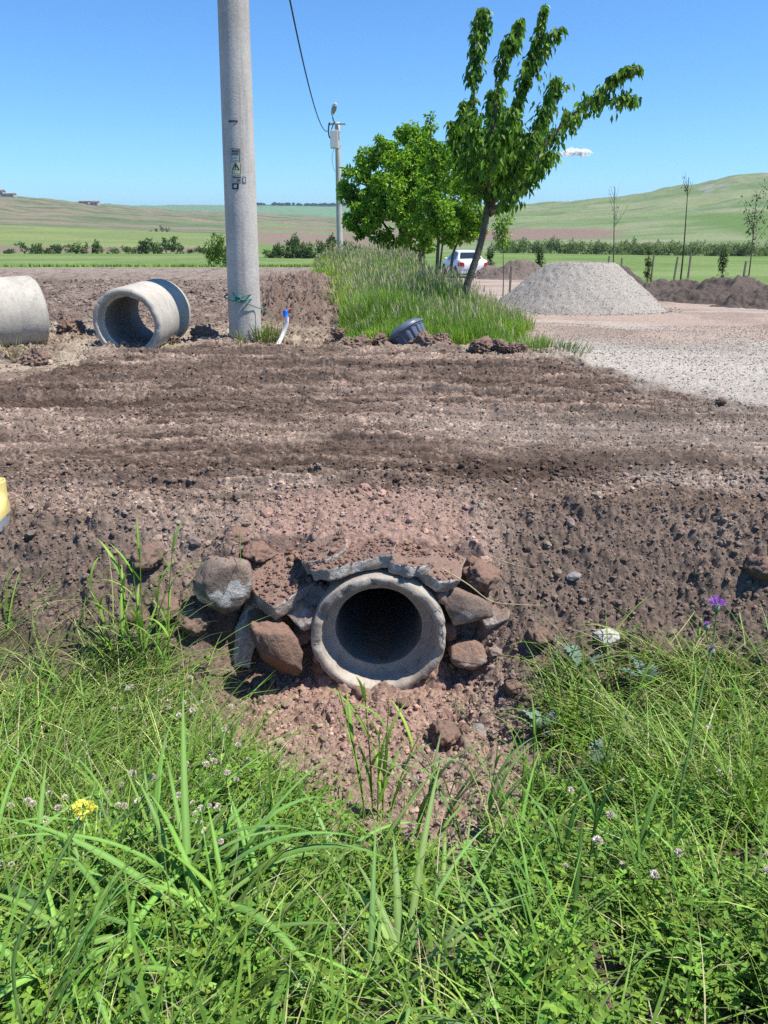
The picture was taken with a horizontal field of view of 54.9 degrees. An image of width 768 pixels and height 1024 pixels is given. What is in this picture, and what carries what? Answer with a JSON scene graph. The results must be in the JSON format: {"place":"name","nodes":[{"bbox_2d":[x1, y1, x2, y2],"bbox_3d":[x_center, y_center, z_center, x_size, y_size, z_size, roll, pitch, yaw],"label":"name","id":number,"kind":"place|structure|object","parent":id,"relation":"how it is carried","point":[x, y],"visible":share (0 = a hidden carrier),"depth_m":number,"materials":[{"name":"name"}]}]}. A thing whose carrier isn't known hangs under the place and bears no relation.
{"place":"outdoors","nodes":[
{"label":"outdoors","id":0,"kind":"place"},
{"bbox_2d":[0,263,319,266],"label":"meadow grass","id":1,"kind":"structure","parent":0,"point":[165,265],"depth_m":27.02,"materials":[{"name":"plant"}]},
{"bbox_2d":[0,267,559,380],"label":"ploughed field","id":2,"kind":"structure","parent":0,"point":[134,275],"depth_m":13.42,"materials":[{"name":"soil"}]},
{"bbox_2d":[0,276,49,347],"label":"concrete pipe","id":3,"kind":"object","parent":2,"relation":"on","point":[23,311],"visible":0.9,"depth_m":8.79,"materials":[{"name":"concrete"}]},
{"bbox_2d":[19,347,51,366],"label":"soil clod","id":4,"kind":"object","parent":2,"relation":"on","point":[33,357],"visible":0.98,"depth_m":8.22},
{"bbox_2d":[56,317,87,334],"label":"soil clod","id":5,"kind":"object","parent":2,"relation":"on","point":[66,325],"visible":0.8,"depth_m":9.81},
{"bbox_2d":[93,279,190,348],"bbox_3d":[-3.047,-2.478,9.414,0.857,0.850,1.111,2,24,6],"label":"concrete pipe","id":6,"kind":"object","parent":2,"relation":"on","point":[117,320],"visible":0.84,"depth_m":9.19,"materials":[{"name":"concrete"}]},
{"bbox_2d":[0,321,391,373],"bbox_3d":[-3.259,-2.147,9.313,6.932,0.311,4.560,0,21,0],"label":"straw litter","id":7,"kind":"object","parent":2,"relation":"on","point":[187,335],"visible":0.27,"depth_m":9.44,"materials":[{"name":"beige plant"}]},
{"bbox_2d":[189,325,219,339],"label":"soil clod","id":8,"kind":"object","parent":2,"relation":"on","point":[201,331],"visible":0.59,"depth_m":9.69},
{"bbox_2d":[217,0,260,339],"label":"utility pole","id":9,"kind":"object","parent":2,"relation":"on","point":[241,230],"visible":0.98,"depth_m":8.67,"materials":[{"name":"concrete"}]},
{"bbox_2d":[250,320,281,343],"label":"grass tuft","id":10,"kind":"object","parent":2,"relation":"on","point":[269,333],"visible":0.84,"depth_m":9.35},
{"bbox_2d":[344,334,373,347],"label":"soil clod","id":11,"kind":"object","parent":2,"relation":"on","point":[356,341],"visible":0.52,"depth_m":9.17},
{"bbox_2d":[336,119,461,263],"bbox_3d":[0.898,-11.843,28.034,5.599,5.633,3.491,0,21,0],"label":"walnut tree","id":12,"kind":"object","parent":2,"relation":"on","point":[373,207],"visible":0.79,"depth_m":27.72,"materials":[{"name":"green plant"}]},
{"bbox_2d":[389,318,425,344],"bbox_3d":[0.342,-2.161,9.266,0.504,0.430,0.504,-32,2,12],"label":"bucket","id":13,"kind":"object","parent":2,"relation":"on","point":[406,332],"visible":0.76,"depth_m":9.07,"materials":[{"name":"blue plastic"}]},
{"bbox_2d":[407,329,440,344],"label":"soil clod","id":14,"kind":"object","parent":2,"relation":"on","point":[424,337],"visible":0.69,"depth_m":8.93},
{"bbox_2d":[403,110,488,277],"bbox_3d":[2.059,-9.851,23.958,2.953,5.666,2.000,0,21,0],"label":"plum tree","id":15,"kind":"object","parent":2,"relation":"on","point":[450,222],"visible":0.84,"depth_m":23.71,"materials":[{"name":"green plant"}]},
{"bbox_2d":[469,336,492,354],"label":"soil clod","id":16,"kind":"object","parent":2,"relation":"on","point":[482,344],"visible":0.77,"depth_m":8.64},
{"bbox_2d":[491,338,508,352],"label":"soil clod","id":17,"kind":"object","parent":2,"relation":"on","point":[500,345],"visible":0.93,"depth_m":8.63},
{"bbox_2d":[508,342,527,353],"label":"soil clod","id":18,"kind":"object","parent":2,"relation":"on","point":[515,347],"visible":0.71,"depth_m":8.63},
{"bbox_2d":[443,3,643,296],"bbox_3d":[2.242,-5.461,12.138,3.168,4.992,2.289,-11,24,-27],"label":"cherry tree","id":19,"kind":"object","parent":2,"relation":"on","point":[504,165],"visible":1,"depth_m":11.43,"materials":[{"name":"green plant"}]},
{"bbox_2d":[503,333,594,356],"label":"grass tuft","id":20,"kind":"object","parent":2,"relation":"on","point":[539,346],"visible":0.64,"depth_m":9.09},
{"bbox_2d":[0,494,767,1023],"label":"ditch bank","id":21,"kind":"structure","parent":0,"point":[428,688],"depth_m":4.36,"materials":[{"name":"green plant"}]},
{"bbox_2d":[0,477,11,531],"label":"work boot","id":22,"kind":"object","parent":21,"relation":"on","point":[5,509],"visible":0.95,"depth_m":4.59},
{"bbox_2d":[6,646,67,732],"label":"grass plant","id":23,"kind":"object","parent":21,"relation":"on","point":[25,693],"depth_m":3.72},
{"bbox_2d":[11,799,99,1023],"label":"mustard plant","id":24,"kind":"object","parent":21,"relation":"on","point":[81,813],"visible":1,"depth_m":1.38,"materials":[{"name":"green plant"}]},
{"bbox_2d":[41,671,113,769],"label":"grass plant","id":25,"kind":"object","parent":21,"relation":"on","point":[83,702],"depth_m":3.55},
{"bbox_2d":[0,738,192,969],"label":"broad grass","id":26,"kind":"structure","parent":21,"relation":"on","point":[32,901],"depth_m":2.35,"materials":[{"name":"plant"}]},
{"bbox_2d":[0,859,232,1023],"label":"broad grass","id":27,"kind":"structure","parent":21,"relation":"on","point":[30,975],"depth_m":1.83,"materials":[{"name":"plant"}]},
{"bbox_2d":[86,519,198,685],"bbox_3d":[-1.303,0.490,4.031,0.648,0.929,0.433,-8,23,-20],"label":"grass plant","id":28,"kind":"object","parent":21,"relation":"on","point":[137,619],"depth_m":3.99,"materials":[{"name":"plant"}]},
{"bbox_2d":[130,541,163,571],"bbox_3d":[-1.419,0.268,4.383,0.201,0.161,0.209,7,28,32],"label":"stone","id":29,"kind":"object","parent":21,"relation":"on","point":[151,556],"visible":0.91,"depth_m":4.34,"materials":[{"name":"stone"}]},
{"bbox_2d":[0,724,300,898],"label":"broad grass","id":30,"kind":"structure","parent":21,"relation":"on","point":[156,790],"depth_m":2.72,"materials":[{"name":"plant"}]},
{"bbox_2d":[151,593,182,626],"bbox_3d":[-1.256,0.552,4.286,0.171,0.136,0.211,-16,31,-21],"label":"soil clod","id":31,"kind":"object","parent":21,"relation":"on","point":[176,603],"visible":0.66,"depth_m":4.24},
{"bbox_2d":[172,606,210,637],"bbox_3d":[-1.107,0.636,4.275,0.199,0.176,0.171,17,27,36],"label":"soil clod","id":32,"kind":"object","parent":21,"relation":"on","point":[197,618],"visible":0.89,"depth_m":4.22,"materials":[{"name":"soil"}]},
{"bbox_2d":[0,689,392,1023],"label":"broad grass","id":33,"kind":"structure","parent":21,"relation":"on","point":[253,832],"depth_m":2.08,"materials":[{"name":"plant"}]},
{"bbox_2d":[164,702,249,758],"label":"grass plant","id":34,"kind":"object","parent":21,"relation":"on","point":[231,731],"depth_m":3.38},
{"bbox_2d":[193,556,252,613],"bbox_3d":[-0.935,0.401,4.251,0.320,0.371,0.250,9,27,-27],"label":"boulder","id":35,"kind":"object","parent":21,"relation":"on","point":[226,585],"visible":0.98,"depth_m":4.16,"materials":[{"name":"stone"}]},
{"bbox_2d":[223,526,251,543],"bbox_3d":[-0.887,0.140,4.480,0.181,0.105,0.164,-11,24,-25],"label":"soil lump","id":36,"kind":"object","parent":21,"relation":"on","point":[235,533],"visible":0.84,"depth_m":4.44,"materials":[{"name":"soil"}]},
{"bbox_2d":[232,604,255,668],"bbox_3d":[-0.825,0.726,4.438,0.152,0.451,0.077,0,11,-33],"label":"slab","id":37,"kind":"object","parent":21,"relation":"on","point":[242,654],"depth_m":4.42,"materials":[{"name":"stone"}]},
{"bbox_2d":[125,790,373,1023],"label":"broad grass","id":38,"kind":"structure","parent":21,"relation":"on","point":[192,872],"depth_m":2.05,"materials":[{"name":"plant"}]},
{"bbox_2d":[245,603,283,628],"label":"rock","id":39,"kind":"object","parent":21,"relation":"on","point":[254,614],"depth_m":4.38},
{"bbox_2d":[250,621,302,675],"bbox_3d":[-0.596,0.796,4.266,0.233,0.490,0.194,-24,33,-2],"label":"boulder","id":40,"kind":"object","parent":21,"relation":"on","point":[278,647],"visible":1,"depth_m":4.17,"materials":[{"name":"stone"}]},
{"bbox_2d":[250,550,318,619],"bbox_3d":[-0.603,0.413,4.394,0.443,0.137,0.526,5,41,4],"label":"slab","id":41,"kind":"object","parent":21,"relation":"on","point":[280,607],"depth_m":4.29,"materials":[{"name":"stone"}]},
{"bbox_2d":[292,623,310,645],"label":"rock","id":42,"kind":"object","parent":21,"relation":"on","point":[304,637],"visible":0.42,"depth_m":4.46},
{"bbox_2d":[260,756,449,946],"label":"broad grass","id":43,"kind":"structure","parent":21,"relation":"on","point":[392,826],"depth_m":2.40,"materials":[{"name":"plant"}]},
{"bbox_2d":[311,567,445,689],"bbox_3d":[-0.032,-0.182,6.590,0.790,0.790,5.008,0,21,0],"label":"culvert pipe","id":44,"kind":"object","parent":21,"relation":"on","point":[379,625],"visible":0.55,"depth_m":4.44,"materials":[{"name":"concrete"}]},
{"bbox_2d":[286,585,329,630],"bbox_3d":[-0.444,0.554,4.328,0.257,0.285,0.107,13,-17,16],"label":"slab","id":45,"kind":"object","parent":44,"relation":"on","point":[300,615],"depth_m":4.29,"materials":[{"name":"stone"}]},
{"bbox_2d":[310,537,395,580],"bbox_3d":[-0.179,0.268,4.264,0.530,0.097,0.314,-12,21,1],"label":"slab","id":46,"kind":"object","parent":44,"relation":"on","point":[382,558],"depth_m":4.15,"materials":[{"name":"stone"}]},
{"bbox_2d":[207,529,507,616],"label":"slab soil","id":47,"kind":"structure","parent":46,"relation":"on","point":[420,552],"depth_m":4.27,"materials":[{"name":"soil"}]},
{"bbox_2d":[241,541,276,562],"bbox_3d":[-0.765,0.240,4.447,0.222,0.105,0.184,-19,28,-40],"label":"soil lump","id":48,"kind":"object","parent":47,"relation":"on","point":[259,552],"visible":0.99,"depth_m":4.40,"materials":[{"name":"soil"}]},
{"bbox_2d":[301,530,348,574],"bbox_3d":[-0.337,0.243,4.308,0.294,0.104,0.257,-20,30,-4],"label":"slab","id":49,"kind":"object","parent":47,"relation":"on","point":[341,550],"depth_m":4.25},
{"bbox_2d":[388,541,432,577],"bbox_3d":[0.149,0.271,4.246,0.270,0.089,0.305,7,24,3],"label":"slab","id":50,"kind":"object","parent":44,"relation":"on","point":[396,567],"depth_m":4.14,"materials":[{"name":"stone"}]},
{"bbox_2d":[416,547,465,591],"bbox_3d":[0.331,0.335,4.291,0.247,0.103,0.304,23,38,5],"label":"slab","id":51,"kind":"object","parent":44,"relation":"on","point":[431,581],"depth_m":4.23,"materials":[{"name":"stone"}]},
{"bbox_2d":[327,677,431,821],"bbox_3d":[-0.053,0.938,3.008,0.382,0.777,0.312,20,29,40],"label":"grass plant","id":52,"kind":"object","parent":21,"relation":"on","point":[381,785],"depth_m":3.00,"materials":[{"name":"plant"}]},
{"bbox_2d":[210,681,549,842],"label":"seedling grass","id":53,"kind":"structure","parent":21,"relation":"on","point":[393,758],"depth_m":3.53,"materials":[{"name":"plant"}]},
{"bbox_2d":[0,616,767,969],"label":"vetch","id":54,"kind":"object","parent":21,"relation":"on","point":[612,866],"visible":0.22,"depth_m":3.42,"materials":[{"name":"green plant"}]},
{"bbox_2d":[0,687,767,1023],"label":"clover","id":55,"kind":"object","parent":21,"relation":"on","point":[562,1005],"visible":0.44,"depth_m":2.11,"materials":[{"name":"green plant"}]},
{"bbox_2d":[0,402,767,859],"bbox_3d":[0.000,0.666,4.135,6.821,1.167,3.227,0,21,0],"label":"soil crumbs","id":56,"kind":"object","parent":21,"relation":"on","point":[374,495],"visible":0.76,"depth_m":4.49,"materials":[{"name":"soil"}]},
{"bbox_2d":[3,756,767,1023],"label":"broad leaved weeds","id":57,"kind":"object","parent":21,"relation":"on","point":[651,939],"visible":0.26,"depth_m":2.02,"materials":[{"name":"green plant"}]},
{"bbox_2d":[249,762,538,1023],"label":"broad grass","id":58,"kind":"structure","parent":21,"relation":"on","point":[391,933],"depth_m":1.88,"materials":[{"name":"plant"}]},
{"bbox_2d":[366,730,501,837],"bbox_3d":[0.219,1.040,2.721,0.462,0.575,0.378,11,24,25],"label":"grass plant","id":59,"kind":"object","parent":21,"relation":"on","point":[431,783],"depth_m":2.73,"materials":[{"name":"plant"}]},
{"bbox_2d":[426,719,460,747],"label":"soil clod","id":60,"kind":"object","parent":21,"relation":"on","point":[450,733],"visible":0.96,"depth_m":3.84,"materials":[{"name":"soil"}]},
{"bbox_2d":[445,619,456,640],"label":"stone","id":61,"kind":"object","parent":21,"relation":"on","point":[451,632],"visible":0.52,"depth_m":4.38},
{"bbox_2d":[447,637,487,669],"bbox_3d":[0.495,0.848,4.381,0.245,0.175,0.188,8,23,19],"label":"boulder","id":62,"kind":"object","parent":21,"relation":"on","point":[467,653],"visible":1,"depth_m":4.33,"materials":[{"name":"stone"}]},
{"bbox_2d":[444,587,493,625],"bbox_3d":[0.467,0.550,4.364,0.362,0.254,0.248,33,44,4],"label":"boulder","id":63,"kind":"object","parent":21,"relation":"on","point":[463,607],"visible":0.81,"depth_m":4.27,"materials":[{"name":"stone"}]},
{"bbox_2d":[462,555,500,592],"bbox_3d":[0.574,0.371,4.396,0.252,0.182,0.250,-6,36,-47],"label":"boulder","id":64,"kind":"object","parent":63,"relation":"on","point":[480,574],"visible":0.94,"depth_m":4.32,"materials":[{"name":"stone"}]},
{"bbox_2d":[400,734,541,851],"bbox_3d":[0.304,1.025,2.583,0.519,0.556,0.376,0,21,0],"label":"grass plant","id":65,"kind":"object","parent":21,"relation":"on","point":[490,801],"depth_m":2.60,"materials":[{"name":"plant"}]},
{"bbox_2d":[337,802,614,960],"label":"broad grass","id":66,"kind":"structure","parent":21,"relation":"on","point":[445,855],"depth_m":2.33,"materials":[{"name":"plant"}]},
{"bbox_2d":[479,602,509,628],"bbox_3d":[0.661,0.582,4.462,0.219,0.265,0.104,22,-17,15],"label":"slab","id":67,"kind":"object","parent":21,"relation":"on","point":[497,618],"depth_m":4.40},
{"bbox_2d":[502,679,522,694],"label":"soil clod","id":68,"kind":"object","parent":21,"relation":"on","point":[510,687],"visible":0.99,"depth_m":4.11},
{"bbox_2d":[495,695,563,823],"bbox_3d":[0.572,1.003,2.823,0.296,0.619,0.174,-14,26,-32],"label":"grass plant","id":69,"kind":"object","parent":21,"relation":"on","point":[539,765],"depth_m":2.85,"materials":[{"name":"plant"}]},
{"bbox_2d":[527,626,554,647],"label":"soil clod","id":70,"kind":"object","parent":21,"relation":"on","point":[537,634],"visible":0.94,"depth_m":4.21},
{"bbox_2d":[522,708,562,737],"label":"spiny weed","id":71,"kind":"object","parent":21,"relation":"on","point":[540,724],"visible":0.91,"depth_m":3.77,"materials":[{"name":"green plant"}]},
{"bbox_2d":[489,804,631,961],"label":"broad grass","id":72,"kind":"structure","parent":21,"relation":"on","point":[575,892],"depth_m":1.98,"materials":[{"name":"plant"}]},
{"bbox_2d":[531,729,602,807],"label":"grass plant","id":73,"kind":"object","parent":21,"relation":"on","point":[559,761],"depth_m":3.14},
{"bbox_2d":[562,642,603,666],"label":"spiny weed","id":74,"kind":"object","parent":21,"relation":"on","point":[578,657],"visible":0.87,"depth_m":4.17,"materials":[{"name":"green plant"}]},
{"bbox_2d":[522,765,665,879],"bbox_3d":[0.669,1.034,2.332,0.476,0.557,0.307,0,21,0],"label":"grass plant","id":75,"kind":"object","parent":21,"relation":"on","point":[643,832],"depth_m":2.33,"materials":[{"name":"plant"}]},
{"bbox_2d":[587,738,617,773],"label":"spiny weed","id":76,"kind":"object","parent":21,"relation":"on","point":[592,747],"visible":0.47,"depth_m":3.44,"materials":[{"name":"green plant"}]},
{"bbox_2d":[593,628,619,644],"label":"stone","id":77,"kind":"object","parent":21,"relation":"on","point":[601,634],"visible":0.86,"depth_m":4.27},
{"bbox_2d":[587,696,666,789],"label":"grass plant","id":78,"kind":"object","parent":21,"relation":"on","point":[617,741],"depth_m":3.23,"materials":[{"name":"plant"}]},
{"bbox_2d":[618,656,659,681],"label":"spiny weed","id":79,"kind":"object","parent":21,"relation":"on","point":[649,672],"visible":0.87,"depth_m":4.08,"materials":[{"name":"green plant"}]},
{"bbox_2d":[602,795,727,866],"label":"broad grass","id":80,"kind":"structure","parent":21,"relation":"on","point":[679,837],"depth_m":2.47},
{"bbox_2d":[646,681,736,768],"bbox_3d":[1.456,1.038,3.420,0.446,0.546,0.336,-13,25,-29],"label":"grass plant","id":81,"kind":"object","parent":21,"relation":"on","point":[719,718],"depth_m":3.38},
{"bbox_2d":[668,595,727,843],"bbox_3d":[1.155,0.813,2.813,0.084,0.868,0.625,13,25,29],"label":"thistle","id":82,"kind":"object","parent":21,"relation":"on","point":[715,606],"visible":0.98,"depth_m":2.83,"materials":[{"name":"green plant"}]},
{"bbox_2d":[687,715,767,825],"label":"grass plant","id":83,"kind":"object","parent":21,"relation":"on","point":[742,774],"depth_m":2.92,"materials":[{"name":"plant"}]},
{"bbox_2d":[694,805,767,949],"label":"broad grass","id":84,"kind":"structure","parent":21,"relation":"on","point":[744,889],"depth_m":2.13,"materials":[{"name":"plant"}]},
{"bbox_2d":[743,556,767,579],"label":"soil clod","id":85,"kind":"object","parent":21,"relation":"on","point":[756,566],"visible":1,"depth_m":4.34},
{"bbox_2d":[0,340,767,520],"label":"dirt road","id":86,"kind":"structure","parent":0,"point":[299,440],"depth_m":6.19,"materials":[{"name":"soil"}]},
{"bbox_2d":[0,342,767,442],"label":"soil crumbs","id":87,"kind":"object","parent":86,"relation":"on","point":[316,427],"visible":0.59,"depth_m":6.87,"materials":[{"name":"soil"}]},
{"bbox_2d":[1,345,767,503],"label":"road pebbles","id":88,"kind":"object","parent":86,"relation":"on","point":[629,443],"visible":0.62,"depth_m":6.21,"materials":[{"name":"stone"}]},
{"bbox_2d":[0,173,767,241],"bbox_3d":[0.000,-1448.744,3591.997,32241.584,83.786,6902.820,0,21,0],"label":"hills","id":89,"kind":"structure","parent":0,"point":[714,207],"depth_m":597.08,"materials":[{"name":"plant"}]},
{"bbox_2d":[257,202,352,205],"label":"wood","id":90,"kind":"object","parent":89,"relation":"on","point":[305,204],"visible":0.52,"depth_m":2584.93,"materials":[{"name":"green plant"}]},
{"bbox_2d":[0,226,767,284],"bbox_3d":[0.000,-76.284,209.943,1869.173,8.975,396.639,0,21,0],"label":"meadow","id":91,"kind":"structure","parent":0,"point":[702,267],"depth_m":191.57,"materials":[{"name":"plant"}]},
{"bbox_2d":[13,241,42,253],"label":"valley bush","id":92,"kind":"object","parent":91,"relation":"on","point":[33,248],"visible":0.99,"depth_m":157.80,"materials":[{"name":"green plant"}]},
{"bbox_2d":[62,241,90,253],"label":"valley bush","id":93,"kind":"object","parent":91,"relation":"on","point":[76,250],"visible":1,"depth_m":157.76,"materials":[{"name":"green plant"}]},
{"bbox_2d":[162,236,184,253],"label":"valley bush","id":94,"kind":"object","parent":91,"relation":"on","point":[171,247],"visible":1,"depth_m":158.20,"materials":[{"name":"green plant"}]},
{"bbox_2d":[202,232,226,266],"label":"bush","id":95,"kind":"object","parent":91,"relation":"on","point":[217,250],"visible":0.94,"depth_m":27.79,"materials":[{"name":"green plant"}]},
{"bbox_2d":[299,239,326,257],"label":"valley bush","id":96,"kind":"object","parent":91,"relation":"on","point":[308,248],"visible":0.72,"depth_m":140.86,"materials":[{"name":"green plant"}]},
{"bbox_2d":[328,103,345,253],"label":"utility pole","id":97,"kind":"object","parent":91,"relation":"on","point":[334,136],"visible":0.95,"depth_m":45.11,"materials":[{"name":"concrete"}]},
{"bbox_2d":[289,0,328,131],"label":"overhead cable","id":98,"kind":"object","parent":97,"relation":"attached to","point":[303,61],"visible":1,"depth_m":22.12,"materials":[{"name":"rubber"}]},
{"bbox_2d":[0,0,767,207],"label":"sky","id":99,"kind":"structure","parent":0,"point":[103,101],"materials":[{"name":"blue"}]},
{"bbox_2d":[309,240,550,348],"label":"tall grass","id":100,"kind":"structure","parent":0,"point":[459,336],"depth_m":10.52,"materials":[{"name":"plant"}]},
{"bbox_2d":[488,305,682,316],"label":"spilled gravel","id":101,"kind":"structure","parent":0,"point":[671,311],"depth_m":15.03,"materials":[{"name":"gravel"}]},
{"bbox_2d":[452,276,767,406],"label":"gravel yard","id":102,"kind":"structure","parent":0,"point":[699,315],"depth_m":10.01,"materials":[{"name":"gravel"}]},
{"bbox_2d":[443,250,487,277],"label":"parked car","id":103,"kind":"object","parent":102,"relation":"on","point":[463,259],"visible":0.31,"depth_m":41.79,"materials":[{"name":"white paint"}]},
{"bbox_2d":[490,204,516,295],"bbox_3d":[3.101,-6.740,19.352,0.726,2.607,0.668,13,25,30],"label":"sapling","id":104,"kind":"object","parent":102,"relation":"on","point":[502,231],"visible":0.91,"depth_m":19.16,"materials":[{"name":"green plant"}]},
{"bbox_2d":[477,259,541,279],"bbox_3d":[7.103,-12.615,39.097,5.290,1.476,3.680,0,21,0],"label":"soil mound","id":105,"kind":"object","parent":102,"relation":"on","point":[523,269],"visible":0.55,"depth_m":38.37,"materials":[{"name":"soil"}]},
{"bbox_2d":[500,261,666,314],"bbox_3d":[4.357,-4.973,16.527,4.531,1.232,4.370,0,21,0],"label":"gravel pile","id":106,"kind":"object","parent":102,"relation":"on","point":[587,305],"visible":0.73,"depth_m":15.43,"materials":[{"name":"gravel"}]},
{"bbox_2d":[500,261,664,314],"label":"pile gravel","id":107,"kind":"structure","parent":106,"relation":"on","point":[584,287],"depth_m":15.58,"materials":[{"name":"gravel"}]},
{"bbox_2d":[643,278,698,296],"bbox_3d":[8.662,-6.711,22.292,5.520,0.698,2.990,0,21,0],"label":"soil mound","id":108,"kind":"object","parent":102,"relation":"on","point":[653,288],"visible":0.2,"depth_m":21.90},
{"bbox_2d":[654,275,766,304],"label":"soil mound","id":109,"kind":"object","parent":102,"relation":"on","point":[713,290],"visible":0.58,"depth_m":19.10,"materials":[{"name":"soil"}]},
{"bbox_2d":[716,245,728,277],"bbox_3d":[9.373,-6.587,20.506,0.390,1.562,0.365,7,23,17],"label":"young conifer","id":110,"kind":"object","parent":102,"relation":"on","point":[723,258],"visible":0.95,"depth_m":20.34,"materials":[{"name":"green plant"}]},
{"bbox_2d":[709,285,767,309],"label":"soil mound","id":111,"kind":"object","parent":102,"relation":"on","point":[757,298],"visible":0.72,"depth_m":17.65,"materials":[{"name":"soil"}]},
{"bbox_2d":[738,179,767,275],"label":"sapling","id":112,"kind":"object","parent":102,"relation":"on","point":[752,228],"visible":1,"depth_m":22.29,"materials":[{"name":"green plant"}]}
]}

